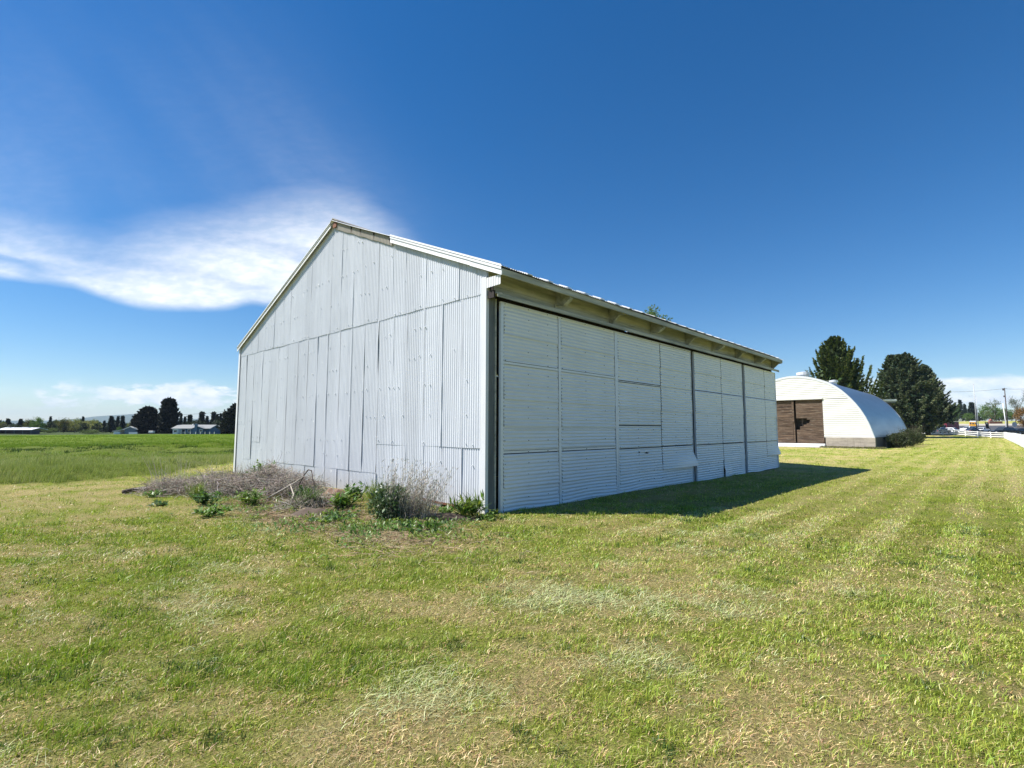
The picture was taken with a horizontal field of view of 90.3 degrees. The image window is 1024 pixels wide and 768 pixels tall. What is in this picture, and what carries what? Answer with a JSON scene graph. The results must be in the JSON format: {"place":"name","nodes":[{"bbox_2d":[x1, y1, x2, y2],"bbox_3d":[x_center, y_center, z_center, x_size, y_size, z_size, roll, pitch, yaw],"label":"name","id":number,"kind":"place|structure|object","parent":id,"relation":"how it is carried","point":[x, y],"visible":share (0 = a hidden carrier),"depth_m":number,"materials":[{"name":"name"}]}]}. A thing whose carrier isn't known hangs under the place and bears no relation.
{"place":"outdoors","nodes":[
{"label":"outdoors","id":0,"kind":"place"},
{"bbox_2d":[10,414,209,423],"bbox_3d":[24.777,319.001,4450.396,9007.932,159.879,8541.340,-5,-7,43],"label":"hills","id":1,"kind":"structure","parent":0,"point":[128,418],"depth_m":4726.65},
{"bbox_2d":[0,434,234,483],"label":"meadow grass","id":2,"kind":"structure","parent":0,"point":[63,465],"depth_m":23.70,"materials":[{"name":"green plant"}]},
{"bbox_2d":[0,421,1023,767],"bbox_3d":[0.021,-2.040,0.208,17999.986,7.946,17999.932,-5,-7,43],"label":"ground","id":3,"kind":"structure","parent":0,"point":[556,687],"depth_m":4.25,"materials":[{"name":"green plant"}]},
{"bbox_2d":[0,424,22,427],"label":"dark bush","id":4,"kind":"object","parent":3,"relation":"on","point":[10,425],"visible":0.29,"depth_m":181.26,"materials":[{"name":"green plant"}]},
{"bbox_2d":[15,419,23,427],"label":"fir tree","id":5,"kind":"object","parent":3,"relation":"on","point":[20,422],"visible":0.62,"depth_m":189.93,"materials":[{"name":"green plant"}]},
{"bbox_2d":[0,427,47,433],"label":"long shed","id":6,"kind":"structure","parent":3,"relation":"on","point":[22,430],"depth_m":165.06,"materials":[{"name":"white metal"}]},
{"bbox_2d":[22,419,30,426],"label":"broadleaf tree","id":7,"kind":"object","parent":3,"relation":"on","point":[26,423],"visible":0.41,"depth_m":187.55,"materials":[{"name":"green plant"}]},
{"bbox_2d":[28,417,46,427],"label":"broadleaf tree","id":8,"kind":"object","parent":3,"relation":"on","point":[32,423],"visible":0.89,"depth_m":183.56,"materials":[{"name":"green plant"}]},
{"bbox_2d":[41,427,58,432],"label":"green bush","id":9,"kind":"object","parent":3,"relation":"on","point":[49,431],"visible":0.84,"depth_m":177.04,"materials":[{"name":"green plant"}]},
{"bbox_2d":[43,421,57,432],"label":"dark bush","id":10,"kind":"object","parent":3,"relation":"on","point":[52,423],"visible":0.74,"depth_m":189.54,"materials":[{"name":"green plant"}]},
{"bbox_2d":[55,417,70,432],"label":"broadleaf tree","id":11,"kind":"object","parent":3,"relation":"on","point":[63,423],"visible":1,"depth_m":185.85,"materials":[{"name":"green plant"}]},
{"bbox_2d":[67,418,83,432],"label":"broadleaf tree","id":12,"kind":"object","parent":3,"relation":"on","point":[73,425],"visible":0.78,"depth_m":189.97,"materials":[{"name":"green plant"}]},
{"bbox_2d":[76,422,88,432],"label":"dark bush","id":13,"kind":"object","parent":3,"relation":"on","point":[83,427],"visible":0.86,"depth_m":179.93,"materials":[{"name":"green plant"}]},
{"bbox_2d":[79,429,98,433],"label":"green bush","id":14,"kind":"object","parent":3,"relation":"on","point":[92,431],"visible":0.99,"depth_m":173.09,"materials":[{"name":"green plant"}]},
{"bbox_2d":[83,418,102,429],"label":"broadleaf tree","id":15,"kind":"object","parent":3,"relation":"on","point":[92,422],"visible":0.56,"depth_m":187.92,"materials":[{"name":"green plant"}]},
{"bbox_2d":[91,424,101,432],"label":"dark bush","id":16,"kind":"object","parent":3,"relation":"on","point":[97,425],"visible":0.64,"depth_m":181.47,"materials":[{"name":"green plant"}]},
{"bbox_2d":[0,419,194,431],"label":"wood","id":17,"kind":"object","parent":3,"relation":"on","point":[1,421],"visible":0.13,"depth_m":224.58,"materials":[{"name":"green plant"}]},
{"bbox_2d":[100,420,105,432],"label":"fir tree","id":18,"kind":"object","parent":3,"relation":"on","point":[103,425],"visible":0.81,"depth_m":199.79,"materials":[{"name":"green plant"}]},
{"bbox_2d":[102,416,115,432],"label":"fir tree","id":19,"kind":"object","parent":3,"relation":"on","point":[110,427],"visible":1,"depth_m":195.63,"materials":[{"name":"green plant"}]},
{"bbox_2d":[114,416,119,429],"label":"fir tree","id":20,"kind":"object","parent":3,"relation":"on","point":[117,421],"visible":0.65,"depth_m":199.91,"materials":[{"name":"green plant"}]},
{"bbox_2d":[117,415,125,428],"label":"fir tree","id":21,"kind":"object","parent":3,"relation":"on","point":[121,424],"visible":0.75,"depth_m":197.82,"materials":[{"name":"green plant"}]},
{"bbox_2d":[113,426,139,433],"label":"white roof barn","id":22,"kind":"structure","parent":3,"relation":"on","point":[130,430],"depth_m":167.91,"materials":[{"name":"metal"}]},
{"bbox_2d":[121,487,148,493],"bbox_3d":[-9.783,2.761,13.347,0.133,0.128,0.840,-1,-5,12],"label":"rotten log","id":23,"kind":"object","parent":3,"relation":"on","point":[128,490],"visible":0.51,"depth_m":13.12,"materials":[{"name":"grey wood"}]},
{"bbox_2d":[129,405,159,433],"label":"black conifer","id":24,"kind":"object","parent":3,"relation":"on","point":[143,419],"visible":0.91,"depth_m":169.94,"materials":[{"name":"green plant"}]},
{"bbox_2d":[143,489,165,497],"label":"leafy weed","id":25,"kind":"object","parent":3,"relation":"on","point":[151,494],"visible":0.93,"depth_m":12.37,"materials":[{"name":"green plant"}]},
{"bbox_2d":[146,499,167,506],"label":"leafy weed","id":26,"kind":"object","parent":3,"relation":"on","point":[159,503],"visible":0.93,"depth_m":10.87,"materials":[{"name":"green plant"}]},
{"bbox_2d":[155,397,181,433],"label":"black conifer","id":27,"kind":"object","parent":3,"relation":"on","point":[168,415],"visible":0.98,"depth_m":168.72,"materials":[{"name":"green plant"}]},
{"bbox_2d":[173,429,179,433],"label":"white booth","id":28,"kind":"object","parent":3,"relation":"on","point":[176,431],"visible":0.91,"depth_m":162.30,"materials":[{"name":"paint"}]},
{"bbox_2d":[187,414,192,424],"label":"fir tree","id":29,"kind":"object","parent":3,"relation":"on","point":[190,417],"visible":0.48,"depth_m":214.93,"materials":[{"name":"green plant"}]},
{"bbox_2d":[184,420,206,424],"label":"dark bush","id":30,"kind":"object","parent":3,"relation":"on","point":[196,422],"visible":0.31,"depth_m":209.22,"materials":[{"name":"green plant"}]},
{"bbox_2d":[181,480,210,498],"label":"leafy weed","id":31,"kind":"object","parent":3,"relation":"on","point":[198,488],"visible":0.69,"depth_m":12.19,"materials":[{"name":"green plant"}]},
{"bbox_2d":[171,424,220,433],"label":"blue house","id":32,"kind":"structure","parent":3,"relation":"on","point":[205,429],"depth_m":164.71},
{"bbox_2d":[197,411,205,424],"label":"fir tree","id":33,"kind":"object","parent":3,"relation":"on","point":[202,417],"visible":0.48,"depth_m":215.96,"materials":[{"name":"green plant"}]},
{"bbox_2d":[189,487,222,505],"bbox_3d":[-6.691,2.457,11.102,0.621,0.419,0.759,-5,-7,43],"label":"leafy weed","id":34,"kind":"object","parent":3,"relation":"on","point":[205,497],"visible":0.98,"depth_m":11.04,"materials":[{"name":"green plant"}]},
{"bbox_2d":[192,503,233,516],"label":"leafy weed","id":35,"kind":"object","parent":3,"relation":"on","point":[210,511],"visible":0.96,"depth_m":9.60,"materials":[{"name":"green plant"}]},
{"bbox_2d":[209,411,216,424],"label":"fir tree","id":36,"kind":"object","parent":3,"relation":"on","point":[213,417],"visible":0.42,"depth_m":217.71,"materials":[{"name":"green plant"}]},
{"bbox_2d":[216,403,235,433],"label":"black conifer","id":37,"kind":"object","parent":3,"relation":"on","point":[227,424],"visible":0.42,"depth_m":146.90,"materials":[{"name":"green plant"}]},
{"bbox_2d":[122,454,358,512],"bbox_3d":[-6.508,2.263,12.628,7.834,1.053,4.261,-5,-7,43],"label":"brush pile","id":38,"kind":"object","parent":3,"relation":"on","point":[274,479],"visible":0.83,"depth_m":12.68,"materials":[{"name":"plant"}]},
{"bbox_2d":[245,459,275,474],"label":"leafy weed","id":39,"kind":"object","parent":38,"relation":"on","point":[259,465],"visible":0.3,"depth_m":13.47,"materials":[{"name":"green plant"}]},
{"bbox_2d":[267,476,303,498],"bbox_3d":[-5.087,2.317,11.459,0.763,0.476,0.096,3,-6,-28],"label":"fallen branch","id":40,"kind":"object","parent":38,"relation":"on","point":[284,488],"visible":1,"depth_m":11.46,"materials":[{"name":"grey wood"}]},
{"bbox_2d":[299,469,315,486],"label":"curled branch","id":41,"kind":"object","parent":38,"relation":"in","point":[304,475],"visible":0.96,"depth_m":11.87,"materials":[{"name":"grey wood"}]},
{"bbox_2d":[235,486,264,505],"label":"leafy weed","id":42,"kind":"object","parent":3,"relation":"on","point":[246,497],"visible":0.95,"depth_m":10.94,"materials":[{"name":"green plant"}]},
{"bbox_2d":[286,484,310,499],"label":"leafy weed","id":43,"kind":"object","parent":3,"relation":"on","point":[301,488],"visible":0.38,"depth_m":11.52,"materials":[{"name":"green plant"}]},
{"bbox_2d":[289,508,328,516],"bbox_3d":[-3.784,2.480,9.793,1.200,0.191,0.528,-1,-5,9],"label":"soil heap","id":44,"kind":"object","parent":3,"relation":"on","point":[302,512],"visible":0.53,"depth_m":9.70,"materials":[{"name":"brown soil"}]},
{"bbox_2d":[290,485,329,506],"bbox_3d":[-4.198,2.341,10.653,0.915,0.532,0.893,-5,-7,43],"label":"grass tuft","id":45,"kind":"object","parent":3,"relation":"on","point":[311,495],"visible":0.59,"depth_m":10.63,"materials":[{"name":"green plant"}]},
{"bbox_2d":[322,488,344,500],"bbox_3d":[-3.961,2.494,11.370,0.912,0.353,0.576,-1,-5,9],"label":"earth mound","id":46,"kind":"object","parent":3,"relation":"on","point":[332,492],"visible":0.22,"depth_m":11.29,"materials":[{"name":"brown soil"}]},
{"bbox_2d":[308,504,362,521],"bbox_3d":[-3.222,2.375,9.307,0.880,0.265,1.098,1,-5,-9],"label":"leafy weed","id":47,"kind":"object","parent":3,"relation":"on","point":[335,516],"visible":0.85,"depth_m":9.23,"materials":[{"name":"green plant"}]},
{"bbox_2d":[325,491,357,507],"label":"leafy weed","id":48,"kind":"object","parent":3,"relation":"on","point":[342,500],"visible":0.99,"depth_m":10.33,"materials":[{"name":"green plant"}]},
{"bbox_2d":[344,480,367,499],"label":"leafy weed","id":49,"kind":"object","parent":3,"relation":"on","point":[353,490],"visible":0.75,"depth_m":11.13,"materials":[{"name":"green plant"}]},
{"bbox_2d":[175,493,559,579],"bbox_3d":[-3.932,2.475,10.120,12.783,0.167,3.928,-5,-7,43],"label":"dry straw","id":50,"kind":"object","parent":3,"relation":"on","point":[393,534],"visible":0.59,"depth_m":7.95,"materials":[{"name":"beige plant"}]},
{"bbox_2d":[362,477,391,502],"bbox_3d":[-2.804,2.183,10.591,0.732,0.680,0.853,2,-5,-17],"label":"grass tuft","id":51,"kind":"object","parent":3,"relation":"on","point":[373,489],"visible":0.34,"depth_m":10.56,"materials":[{"name":"green plant"}]},
{"bbox_2d":[365,458,457,522],"bbox_3d":[-1.857,1.945,9.364,1.728,1.250,1.099,-1,-5,12],"label":"shrub","id":52,"kind":"object","parent":3,"relation":"on","point":[400,504],"visible":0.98,"depth_m":9.20,"materials":[{"name":"green plant"}]},
{"bbox_2d":[388,517,446,534],"bbox_3d":[-1.501,2.305,8.307,0.887,0.226,1.108,0,-5,4],"label":"leafy weed","id":53,"kind":"object","parent":3,"relation":"on","point":[419,526],"visible":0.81,"depth_m":8.22,"materials":[{"name":"green plant"}]},
{"bbox_2d":[428,503,455,512],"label":"leafy weed","id":54,"kind":"object","parent":3,"relation":"on","point":[445,509],"visible":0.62,"depth_m":9.84,"materials":[{"name":"green plant"}]},
{"bbox_2d":[412,513,478,520],"bbox_3d":[-1.265,2.450,9.392,1.680,0.156,0.480,-1,-5,9],"label":"soil spill","id":55,"kind":"object","parent":3,"relation":"on","point":[451,515],"visible":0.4,"depth_m":9.27,"materials":[{"name":"brown soil"}]},
{"bbox_2d":[447,489,495,516],"bbox_3d":[-0.807,2.235,9.539,0.930,0.580,0.841,-5,-7,43],"label":"leafy weed","id":56,"kind":"object","parent":3,"relation":"on","point":[462,507],"visible":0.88,"depth_m":9.44,"materials":[{"name":"green plant"}]},
{"bbox_2d":[480,509,507,520],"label":"leafy weed","id":57,"kind":"object","parent":3,"relation":"on","point":[493,512],"visible":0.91,"depth_m":9.34,"materials":[{"name":"green plant"}]},
{"bbox_2d":[233,218,782,513],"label":"barn","id":58,"kind":"structure","parent":3,"relation":"on","point":[364,353],"depth_m":13.05,"materials":[{"name":"paint"}]},
{"bbox_2d":[498,301,618,512],"bbox_3d":[1.243,0.612,11.772,0.108,4.318,4.355,-5,-7,43],"label":"sliding door","id":59,"kind":"structure","parent":58,"relation":"in","point":[558,417],"depth_m":11.41,"materials":[{"name":"paint"}]},
{"bbox_2d":[616,331,698,492],"bbox_3d":[4.390,0.908,15.073,0.160,4.318,4.775,-5,-7,43],"label":"sliding door","id":60,"kind":"structure","parent":58,"relation":"in","point":[655,412],"depth_m":14.76,"materials":[{"name":"paint"}]},
{"bbox_2d":[691,352,745,480],"bbox_3d":[7.597,1.204,18.479,0.156,4.298,4.502,-5,-7,43],"label":"sliding door","id":61,"kind":"structure","parent":58,"relation":"in","point":[717,384],"depth_m":18.20,"materials":[{"name":"paint"}]},
{"bbox_2d":[742,365,780,472],"bbox_3d":[10.721,1.511,21.786,0.166,4.318,4.102,-5,-7,43],"label":"sliding door","id":62,"kind":"structure","parent":58,"relation":"in","point":[762,451],"depth_m":21.54,"materials":[{"name":"paint"}]},
{"bbox_2d":[140,486,888,656],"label":"ground weeds","id":63,"kind":"object","parent":3,"relation":"on","point":[363,526],"visible":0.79,"depth_m":8.31,"materials":[{"name":"green plant"}]},
{"bbox_2d":[644,304,672,321],"bbox_3d":[11.482,-0.519,42.719,4.979,12.280,5.010,-1,-5,16],"label":"poplar tree","id":64,"kind":"object","parent":3,"relation":"on","point":[652,312],"visible":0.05,"depth_m":42.30,"materials":[{"name":"green plant"}]},
{"bbox_2d":[775,372,906,448],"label":"arched barn","id":65,"kind":"structure","parent":3,"relation":"on","point":[814,412],"depth_m":47.36,"materials":[{"name":"white metal"}]},
{"bbox_2d":[776,400,793,442],"bbox_3d":[25.850,3.610,49.155,2.250,4.040,0.050,-5,-7,43],"label":"board door","id":66,"kind":"structure","parent":65,"relation":"in","point":[785,409],"depth_m":48.84,"materials":[{"name":"brown wood"}]},
{"bbox_2d":[795,399,822,442],"bbox_3d":[27.698,3.460,47.426,2.220,4.040,0.049,-5,-7,43],"label":"board door","id":67,"kind":"structure","parent":65,"relation":"in","point":[815,409],"depth_m":47.36,"materials":[{"name":"brown wood"}]},
{"bbox_2d":[805,335,885,437],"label":"spruce tree","id":68,"kind":"object","parent":3,"relation":"on","point":[834,359],"visible":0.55,"depth_m":78.88,"materials":[{"name":"green plant"}]},
{"bbox_2d":[820,446,885,448],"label":"foundation weeds","id":69,"kind":"object","parent":3,"relation":"on","point":[854,447],"visible":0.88,"depth_m":44.26,"materials":[{"name":"green plant"}]},
{"bbox_2d":[847,399,896,437],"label":"flat roof building","id":70,"kind":"structure","parent":3,"relation":"on","point":[889,401],"depth_m":79.89,"materials":[{"name":"white metal"}]},
{"bbox_2d":[877,354,909,423],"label":"fir tree","id":71,"kind":"object","parent":3,"relation":"on","point":[886,365],"visible":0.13,"depth_m":107.07,"materials":[{"name":"green plant"}]},
{"bbox_2d":[884,433,911,447],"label":"side shrub","id":72,"kind":"object","parent":3,"relation":"on","point":[899,437],"visible":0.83,"depth_m":46.43,"materials":[{"name":"green plant"}]},
{"bbox_2d":[891,428,917,446],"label":"side shrub","id":73,"kind":"object","parent":3,"relation":"on","point":[909,433],"visible":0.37,"depth_m":48.70,"materials":[{"name":"green plant"}]},
{"bbox_2d":[873,352,946,434],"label":"fir tree","id":74,"kind":"object","parent":3,"relation":"on","point":[916,397],"visible":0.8,"depth_m":101.68,"materials":[{"name":"green plant"}]},
{"bbox_2d":[898,426,922,445],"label":"side shrub","id":75,"kind":"object","parent":3,"relation":"on","point":[918,437],"visible":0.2,"depth_m":51.65,"materials":[{"name":"green plant"}]},
{"bbox_2d":[910,425,927,444],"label":"side shrub","id":76,"kind":"object","parent":3,"relation":"on","point":[923,438],"visible":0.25,"depth_m":54.84,"materials":[{"name":"green plant"}]},
{"bbox_2d":[921,364,960,434],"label":"fir tree","id":77,"kind":"object","parent":3,"relation":"on","point":[945,409],"visible":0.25,"depth_m":111.43,"materials":[{"name":"green plant"}]},
{"bbox_2d":[957,400,964,419],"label":"fir tree","id":78,"kind":"object","parent":3,"relation":"on","point":[961,406],"visible":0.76,"depth_m":340.75,"materials":[{"name":"green plant"}]},
{"bbox_2d":[961,404,966,420],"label":"fir tree","id":79,"kind":"object","parent":3,"relation":"on","point":[964,411],"visible":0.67,"depth_m":338.75,"materials":[{"name":"green plant"}]},
{"bbox_2d":[932,429,1003,437],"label":"rail fence","id":80,"kind":"object","parent":3,"relation":"on","point":[965,434],"visible":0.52,"depth_m":106.19,"materials":[{"name":"white paint"}]},
{"bbox_2d":[962,413,974,420],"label":"broadleaf tree","id":81,"kind":"object","parent":3,"relation":"on","point":[966,416],"visible":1,"depth_m":322.00,"materials":[{"name":"green plant"}]},
{"bbox_2d":[964,402,980,420],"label":"fir tree","id":82,"kind":"object","parent":3,"relation":"on","point":[971,408],"visible":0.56,"depth_m":335.14,"materials":[{"name":"green plant"}]},
{"bbox_2d":[978,405,993,420],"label":"broadleaf tree","id":83,"kind":"object","parent":3,"relation":"on","point":[983,409],"visible":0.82,"depth_m":312.33,"materials":[{"name":"green plant"}]},
{"bbox_2d":[984,399,1001,420],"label":"bare tree","id":84,"kind":"object","parent":3,"relation":"on","point":[994,412],"visible":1,"depth_m":301.06,"materials":[{"name":"green plant"}]},
{"bbox_2d":[987,419,1002,423],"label":"brick planter","id":85,"kind":"object","parent":3,"relation":"on","point":[990,421],"visible":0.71,"depth_m":261.78,"materials":[{"name":"red brick"}]},
{"bbox_2d":[988,406,1003,419],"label":"broadleaf tree","id":86,"kind":"object","parent":3,"relation":"on","point":[996,416],"visible":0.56,"depth_m":316.26,"materials":[{"name":"green plant"}]},
{"bbox_2d":[997,408,1012,420],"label":"broadleaf tree","id":87,"kind":"object","parent":3,"relation":"on","point":[1000,411],"visible":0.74,"depth_m":312.45,"materials":[{"name":"green plant"}]},
{"bbox_2d":[1008,409,1014,420],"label":"broadleaf tree","id":88,"kind":"object","parent":3,"relation":"on","point":[1011,418],"visible":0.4,"depth_m":316.69,"materials":[{"name":"green plant"}]},
{"bbox_2d":[1004,432,1023,447],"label":"picket fence","id":89,"kind":"object","parent":3,"relation":"on","point":[1017,438],"visible":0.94,"depth_m":57.15,"materials":[{"name":"white paint"}]},
{"bbox_2d":[1007,390,1023,421],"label":"bare tree","id":90,"kind":"object","parent":3,"relation":"on","point":[1014,403],"visible":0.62,"depth_m":235.17,"materials":[{"name":"white plant"}]},
{"bbox_2d":[0,0,1023,420],"label":"sky","id":91,"kind":"structure","parent":0,"point":[777,178],"materials":[{"name":"blue"}]},
{"bbox_2d":[924,426,1023,437],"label":"parking lot","id":92,"kind":"structure","parent":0,"point":[992,428],"depth_m":153.83,"materials":[{"name":"grey asphalt"}]},
{"bbox_2d":[937,428,950,432],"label":"grey blue car","id":93,"kind":"object","parent":92,"relation":"on","point":[940,429],"visible":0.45,"depth_m":133.12,"materials":[{"name":"paint"}]},
{"bbox_2d":[940,422,958,429],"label":"maroon truck","id":94,"kind":"object","parent":92,"relation":"on","point":[951,425],"visible":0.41,"depth_m":158.89,"materials":[{"name":"red paint"}]},
{"bbox_2d":[944,428,963,432],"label":"white car","id":95,"kind":"object","parent":92,"relation":"on","point":[953,429],"visible":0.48,"depth_m":141.21,"materials":[{"name":"paint"}]},
{"bbox_2d":[960,426,974,430],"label":"white suv","id":96,"kind":"object","parent":92,"relation":"on","point":[964,428],"visible":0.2,"depth_m":165.56,"materials":[{"name":"paint"}]},
{"bbox_2d":[969,421,975,426],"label":"school bus","id":97,"kind":"object","parent":92,"relation":"on","point":[972,423],"visible":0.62,"depth_m":212.32,"materials":[{"name":"yellow paint"}]},
{"bbox_2d":[964,428,981,432],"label":"navy car","id":98,"kind":"object","parent":92,"relation":"on","point":[972,429],"visible":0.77,"depth_m":149.23,"materials":[{"name":"paint"}]},
{"bbox_2d":[973,384,977,430],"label":"flag pole","id":99,"kind":"object","parent":92,"relation":"on","point":[975,409],"visible":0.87,"depth_m":112.32,"materials":[{"name":"white metal"}]},
{"bbox_2d":[978,427,990,431],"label":"white pickup","id":100,"kind":"object","parent":92,"relation":"on","point":[983,429],"visible":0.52,"depth_m":151.26,"materials":[{"name":"paint"}]},
{"bbox_2d":[989,427,1018,434],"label":"black car","id":101,"kind":"object","parent":92,"relation":"on","point":[1001,430],"visible":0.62,"depth_m":107.23,"materials":[{"name":"paint"}]},
{"bbox_2d":[1002,388,1018,426],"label":"utility pole","id":102,"kind":"object","parent":92,"relation":"on","point":[1006,406],"visible":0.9,"depth_m":150.47,"materials":[{"name":"grey wood"}]},
{"bbox_2d":[1011,407,1023,427],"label":"copper tree","id":103,"kind":"object","parent":92,"relation":"on","point":[1019,413],"visible":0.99,"depth_m":135.64,"materials":[{"name":"brown plant"}]},
{"bbox_2d":[1015,428,1023,433],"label":"dark grey car","id":104,"kind":"object","parent":92,"relation":"on","point":[1021,430],"visible":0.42,"depth_m":111.07,"materials":[{"name":"paint"}]},
{"bbox_2d":[959,424,1021,425],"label":"pavement","id":105,"kind":"structure","parent":0,"point":[989,424],"depth_m":245.26,"materials":[{"name":"grey concrete"}]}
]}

